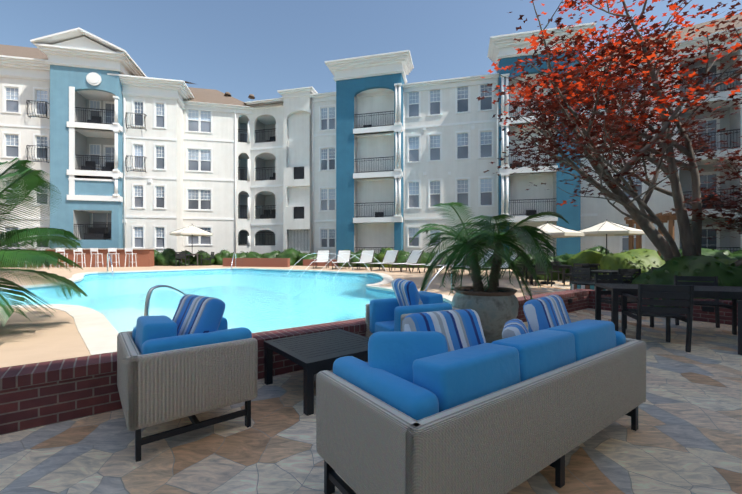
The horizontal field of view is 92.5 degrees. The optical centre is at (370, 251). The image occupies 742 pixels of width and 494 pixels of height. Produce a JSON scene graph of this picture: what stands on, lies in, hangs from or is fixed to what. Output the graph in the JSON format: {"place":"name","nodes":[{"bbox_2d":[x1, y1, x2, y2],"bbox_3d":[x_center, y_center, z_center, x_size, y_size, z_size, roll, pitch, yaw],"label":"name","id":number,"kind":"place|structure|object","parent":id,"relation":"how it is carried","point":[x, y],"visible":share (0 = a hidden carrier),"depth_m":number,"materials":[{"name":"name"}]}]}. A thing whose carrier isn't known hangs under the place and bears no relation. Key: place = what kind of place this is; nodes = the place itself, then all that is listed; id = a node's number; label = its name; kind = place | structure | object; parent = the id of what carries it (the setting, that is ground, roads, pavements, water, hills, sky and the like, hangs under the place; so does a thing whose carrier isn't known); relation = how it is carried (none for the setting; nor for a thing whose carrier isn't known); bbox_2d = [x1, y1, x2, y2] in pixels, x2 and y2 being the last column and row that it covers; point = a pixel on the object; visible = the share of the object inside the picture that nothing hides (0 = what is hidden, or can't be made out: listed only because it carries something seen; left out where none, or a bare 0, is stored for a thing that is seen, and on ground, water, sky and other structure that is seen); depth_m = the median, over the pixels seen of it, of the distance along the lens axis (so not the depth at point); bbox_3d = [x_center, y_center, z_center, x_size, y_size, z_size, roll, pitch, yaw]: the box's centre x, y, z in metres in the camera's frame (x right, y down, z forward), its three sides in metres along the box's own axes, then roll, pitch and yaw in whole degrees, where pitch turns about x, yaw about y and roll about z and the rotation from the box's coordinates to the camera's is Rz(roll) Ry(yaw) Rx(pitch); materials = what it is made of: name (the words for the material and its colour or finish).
{"place":"outdoors","nodes":[
{"label":"outdoors","id":0,"kind":"place"},
{"bbox_2d":[0,268,452,354],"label":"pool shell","id":1,"kind":"object","parent":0,"point":[98,332],"visible":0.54,"depth_m":5.40},
{"bbox_2d":[0,270,395,352],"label":"pool water","id":2,"kind":"structure","parent":1,"relation":"in","point":[254,301],"depth_m":7.87,"materials":[{"name":"teal liquid"}]},
{"bbox_2d":[288,253,384,278],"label":"water jets","id":3,"kind":"object","parent":2,"relation":"on","point":[332,261],"visible":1,"depth_m":14.28,"materials":[{"name":"white liquid"}]},
{"bbox_2d":[0,265,524,367],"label":"pool deck","id":4,"kind":"structure","parent":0,"point":[36,338],"depth_m":4.62,"materials":[{"name":"concrete"}]},
{"bbox_2d":[0,157,87,324],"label":"palm","id":5,"kind":"object","parent":4,"relation":"on","point":[30,179],"visible":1,"depth_m":3.79,"materials":[{"name":"green plant"}]},
{"bbox_2d":[55,248,67,267],"bbox_3d":[-16.950,0.344,19.486,0.439,1.084,0.459,0,0,-21],"label":"bar stool","id":6,"kind":"object","parent":4,"relation":"on","point":[60,249],"visible":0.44,"depth_m":19.33,"materials":[{"name":"white"}]},
{"bbox_2d":[73,248,85,267],"bbox_3d":[-16.102,0.344,19.628,0.439,1.084,0.459,0,0,-20],"label":"bar stool","id":7,"kind":"object","parent":4,"relation":"on","point":[79,250],"visible":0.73,"depth_m":19.52,"materials":[{"name":"white"}]},
{"bbox_2d":[24,248,155,266],"bbox_3d":[-16.117,0.350,20.477,6.513,1.070,0.800,0,0,-9],"label":"bar counter","id":8,"kind":"object","parent":4,"relation":"on","point":[144,257],"visible":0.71,"depth_m":20.40,"materials":[{"name":"brown brick"}]},
{"bbox_2d":[90,248,103,267],"bbox_3d":[-15.257,0.345,19.769,0.432,1.084,0.452,0,0,-3],"label":"bar stool","id":9,"kind":"object","parent":4,"relation":"on","point":[94,250],"visible":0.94,"depth_m":19.59,"materials":[{"name":"white"}]},
{"bbox_2d":[107,252,113,274],"bbox_3d":[-11.255,1.038,15.341,1.407,2.006,0.099,0,0,45],"label":"pool rail","id":10,"kind":"object","parent":4,"relation":"on","point":[110,261],"visible":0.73,"depth_m":15.31,"materials":[{"name":"silver metal"}]},
{"bbox_2d":[108,248,119,266],"bbox_3d":[-14.406,0.345,19.911,0.437,1.084,0.457,0,0,-15],"label":"bar stool","id":11,"kind":"object","parent":4,"relation":"on","point":[112,249],"visible":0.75,"depth_m":19.77,"materials":[{"name":"white"}]},
{"bbox_2d":[125,248,136,266],"bbox_3d":[-13.560,0.345,20.053,0.433,1.084,0.453,0,0,-5],"label":"bar stool","id":12,"kind":"object","parent":4,"relation":"on","point":[129,250],"visible":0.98,"depth_m":19.88,"materials":[{"name":"white"}]},
{"bbox_2d":[144,285,185,315],"bbox_3d":[-2.454,1.011,4.674,0.100,1.221,1.259,0,0,15],"label":"pool rail","id":13,"kind":"object","parent":4,"relation":"on","point":[148,298],"visible":0.29,"depth_m":4.18,"materials":[{"name":"silver metal"}]},
{"bbox_2d":[175,252,188,265],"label":"dining chair","id":14,"kind":"object","parent":4,"relation":"on","point":[179,256],"visible":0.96,"depth_m":21.18,"materials":[{"name":"black wicker"}]},
{"bbox_2d":[181,254,197,265],"bbox_3d":[-11.271,0.712,22.393,1.000,1.145,1.000,0,0,-9],"label":"dining table","id":15,"kind":"object","parent":4,"relation":"on","point":[191,254],"visible":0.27,"depth_m":21.95,"materials":[{"name":"grey"}]},
{"bbox_2d":[170,224,212,265],"bbox_3d":[-11.271,-0.430,22.393,2.374,2.630,2.374,0,0,24],"label":"umbrella","id":16,"kind":"object","parent":4,"relation":"on","point":[192,230],"visible":0.96,"depth_m":21.89,"materials":[{"name":"fabric"}]},
{"bbox_2d":[201,252,213,265],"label":"dining chair","id":17,"kind":"object","parent":4,"relation":"on","point":[212,255],"visible":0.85,"depth_m":22.23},
{"bbox_2d":[231,252,236,270],"bbox_3d":[-7.252,1.038,18.726,0.099,2.006,1.266,0,0,-9],"label":"pool rail","id":18,"kind":"object","parent":4,"relation":"on","point":[232,261],"visible":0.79,"depth_m":18.87,"materials":[{"name":"silver metal"}]},
{"bbox_2d":[223,258,338,266],"bbox_3d":[-4.991,0.635,21.085,7.580,0.500,2.072,0,0,1],"label":"brick planter","id":19,"kind":"object","parent":4,"relation":"on","point":[262,262],"visible":0.69,"depth_m":20.63,"materials":[{"name":"brown brick"}]},
{"bbox_2d":[312,250,329,268],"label":"lounge chair","id":20,"kind":"object","parent":4,"relation":"on","point":[324,256],"visible":0.94,"depth_m":19.48,"materials":[{"name":"white plastic"}]},
{"bbox_2d":[331,250,350,268],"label":"lounge chair","id":21,"kind":"object","parent":4,"relation":"on","point":[346,257],"visible":0.88,"depth_m":18.61,"materials":[{"name":"white"}]},
{"bbox_2d":[352,250,374,269],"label":"lounge chair","id":22,"kind":"object","parent":4,"relation":"on","point":[365,257],"visible":0.9,"depth_m":17.91,"materials":[{"name":"white"}]},
{"bbox_2d":[368,250,398,270],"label":"lounge chair","id":23,"kind":"object","parent":4,"relation":"on","point":[390,256],"visible":0.92,"depth_m":17.07,"materials":[{"name":"white"}]},
{"bbox_2d":[388,250,423,271],"bbox_3d":[1.521,0.413,15.751,1.776,0.954,0.695,0,0,-42],"label":"lounge chair","id":24,"kind":"object","parent":4,"relation":"on","point":[413,257],"visible":0.96,"depth_m":16.06,"materials":[{"name":"white plastic"}]},
{"bbox_2d":[405,250,446,272],"bbox_3d":[2.352,0.413,14.898,1.776,0.954,0.695,0,0,-29],"label":"lounge chair","id":25,"kind":"object","parent":4,"relation":"on","point":[430,262],"visible":0.44,"depth_m":14.87,"materials":[{"name":"white plastic"}]},
{"bbox_2d":[425,265,454,293],"bbox_3d":[1.309,1.159,7.199,1.127,1.764,0.100,0,0,-38],"label":"pool rail","id":26,"kind":"object","parent":4,"relation":"on","point":[431,280],"visible":0.35,"depth_m":7.19,"materials":[{"name":"silver metal"}]},
{"bbox_2d":[424,253,466,274],"bbox_3d":[3.003,0.413,13.834,1.776,0.954,0.695,0,0,-20],"label":"lounge chair","id":27,"kind":"object","parent":4,"relation":"on","point":[444,265],"visible":0.21,"depth_m":13.68,"materials":[{"name":"white"}]},
{"bbox_2d":[448,250,492,275],"bbox_3d":[3.557,0.413,12.810,1.776,0.954,0.695,0,0,-6],"label":"lounge chair","id":28,"kind":"object","parent":4,"relation":"on","point":[480,261],"visible":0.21,"depth_m":12.76,"materials":[{"name":"white plastic"}]},
{"bbox_2d":[466,251,519,278],"bbox_3d":[4.030,0.413,11.740,1.782,0.954,0.713,0,0,1],"label":"lounge chair","id":29,"kind":"object","parent":4,"relation":"on","point":[502,266],"visible":0.27,"depth_m":11.60,"materials":[{"name":"white"}]},
{"bbox_2d":[0,276,741,493],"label":"patio floor","id":30,"kind":"structure","parent":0,"point":[685,437],"depth_m":2.33,"materials":[{"name":"grey stone"}]},
{"bbox_2d":[117,294,257,461],"bbox_3d":[-1.423,0.814,2.720,0.800,0.941,0.920,0,0,-39],"label":"armchair","id":31,"kind":"object","parent":30,"relation":"on","point":[193,357],"visible":1,"depth_m":2.40,"materials":[{"name":"wicker"}]},
{"bbox_2d":[264,329,368,415],"bbox_3d":[-0.425,1.079,3.392,0.885,0.411,0.885,0,0,-38],"label":"coffee table","id":32,"kind":"object","parent":30,"relation":"on","point":[311,354],"visible":0.79,"depth_m":3.21,"materials":[{"name":"black metal"}]},
{"bbox_2d":[0,289,737,434],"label":"brick wall","id":33,"kind":"structure","parent":30,"relation":"on","point":[35,395],"depth_m":2.78,"materials":[{"name":"red brick"}]},
{"bbox_2d":[568,299,713,311],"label":"outlet covers","id":34,"kind":"object","parent":33,"relation":"attached to","point":[707,309],"visible":0.54,"depth_m":6.45,"materials":[{"name":"black"}]},
{"bbox_2d":[0,245,741,307],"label":"hedge shrubs","id":35,"kind":"object","parent":30,"relation":"on","point":[710,262],"visible":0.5,"depth_m":12.01,"materials":[{"name":"green plant"}]},
{"bbox_2d":[365,278,459,337],"bbox_3d":[0.484,0.805,4.157,0.800,0.960,0.920,0,0,-26],"label":"armchair","id":36,"kind":"object","parent":30,"relation":"on","point":[387,315],"visible":0.35,"depth_m":4.05,"materials":[{"name":"fabric"}]},
{"bbox_2d":[316,295,645,493],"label":"sofa","id":37,"kind":"object","parent":30,"relation":"on","point":[446,402],"visible":1,"depth_m":1.71,"materials":[{"name":"wicker"}]},
{"bbox_2d":[409,202,568,342],"bbox_3d":[1.630,0.330,5.155,2.145,1.911,1.784,0,0,1],"label":"potted palm","id":38,"kind":"object","parent":30,"relation":"on","point":[493,305],"visible":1,"depth_m":4.79,"materials":[{"name":"plant"}]},
{"bbox_2d":[516,261,529,280],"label":"dining chair","id":39,"kind":"object","parent":30,"relation":"on","point":[522,268],"visible":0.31,"depth_m":15.34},
{"bbox_2d":[532,263,552,285],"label":"dining chair","id":40,"kind":"object","parent":30,"relation":"on","point":[542,272],"visible":0.54,"depth_m":13.10,"materials":[{"name":"black wicker"}]},
{"bbox_2d":[525,265,571,284],"bbox_3d":[7.048,0.912,14.176,1.500,0.745,0.900,0,0,11],"label":"dining table","id":41,"kind":"object","parent":30,"relation":"on","point":[562,267],"visible":0.5,"depth_m":13.73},
{"bbox_2d":[544,261,561,281],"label":"dining chair","id":42,"kind":"object","parent":30,"relation":"on","point":[557,262],"visible":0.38,"depth_m":15.17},
{"bbox_2d":[536,221,583,283],"bbox_3d":[7.048,0.035,14.176,2.410,2.500,2.410,0,0,24],"label":"umbrella","id":43,"kind":"object","parent":30,"relation":"on","point":[554,231],"visible":0.56,"depth_m":13.45,"materials":[{"name":"fabric"}]},
{"bbox_2d":[563,263,588,284],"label":"dining chair","id":44,"kind":"object","parent":30,"relation":"on","point":[574,265],"visible":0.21,"depth_m":13.09,"materials":[{"name":"black wicker"}]},
{"bbox_2d":[571,267,607,280],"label":"dining chair","id":45,"kind":"object","parent":30,"relation":"on","point":[580,274],"visible":0.48,"depth_m":9.44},
{"bbox_2d":[580,265,613,281],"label":"dining chair","id":46,"kind":"object","parent":30,"relation":"on","point":[593,267],"visible":0.21,"depth_m":11.10,"materials":[{"name":"black wicker"}]},
{"bbox_2d":[476,0,741,266],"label":"japanese maple tree","id":47,"kind":"object","parent":30,"relation":"on","point":[614,124],"visible":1,"depth_m":8.55,"materials":[{"name":"red plant"}]},
{"bbox_2d":[583,270,635,279],"bbox_3d":[6.654,0.912,9.984,0.900,0.745,0.900,0,0,-19],"label":"dining table","id":48,"kind":"object","parent":30,"relation":"on","point":[610,272],"visible":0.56,"depth_m":9.68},
{"bbox_2d":[578,219,644,253],"bbox_3d":[10.279,-0.065,15.504,2.595,2.700,2.595,0,0,-21],"label":"umbrella","id":49,"kind":"object","parent":30,"relation":"on","point":[606,228],"visible":0.73,"depth_m":14.85,"materials":[{"name":"fabric"}]},
{"bbox_2d":[601,269,640,283],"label":"dining chair","id":50,"kind":"object","parent":30,"relation":"on","point":[628,278],"visible":0.23,"depth_m":8.80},
{"bbox_2d":[594,274,653,328],"bbox_3d":[4.445,0.855,6.270,0.595,0.864,0.653,0,0,-11],"label":"dining chair","id":51,"kind":"object","parent":30,"relation":"on","point":[608,292],"visible":0.33,"depth_m":6.51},
{"bbox_2d":[624,212,676,256],"bbox_3d":[13.261,-0.225,16.861,1.688,3.020,2.330,0,0,26],"label":"pergola","id":52,"kind":"object","parent":30,"relation":"on","point":[668,219],"visible":0.38,"depth_m":16.38,"materials":[{"name":"brown wood"}]},
{"bbox_2d":[621,284,693,351],"bbox_3d":[3.865,0.855,4.840,0.595,0.864,0.654,0,0,18],"label":"dining chair","id":53,"kind":"object","parent":30,"relation":"on","point":[668,312],"visible":0.92,"depth_m":4.59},
{"bbox_2d":[595,283,741,330],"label":"dining table","id":54,"kind":"object","parent":30,"relation":"on","point":[728,292],"visible":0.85,"depth_m":5.20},
{"bbox_2d":[674,276,736,334],"bbox_3d":[5.499,0.855,5.883,0.595,0.865,0.655,0,0,24],"label":"dining chair","id":55,"kind":"object","parent":30,"relation":"on","point":[716,303],"visible":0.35,"depth_m":6.00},
{"bbox_2d":[736,300,741,354],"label":"dining chair","id":56,"kind":"object","parent":30,"relation":"on","point":[739,302],"visible":1,"depth_m":4.41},
{"bbox_2d":[0,0,741,101],"label":"sky","id":57,"kind":"structure","parent":0,"point":[240,48],"materials":[{"name":"blue"}]},
{"bbox_2d":[570,281,594,289],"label":"towels","id":58,"kind":"object","parent":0,"point":[582,285],"visible":0.31,"depth_m":8.59,"materials":[{"name":"multicoloured fabric"}]},
{"label":"ground","id":59,"kind":"structure","parent":0,"visible":0},
{"bbox_2d":[0,14,741,258],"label":"apartment building","id":60,"kind":"structure","parent":59,"relation":"on","point":[376,152],"depth_m":23.79,"materials":[{"name":"white paint"}]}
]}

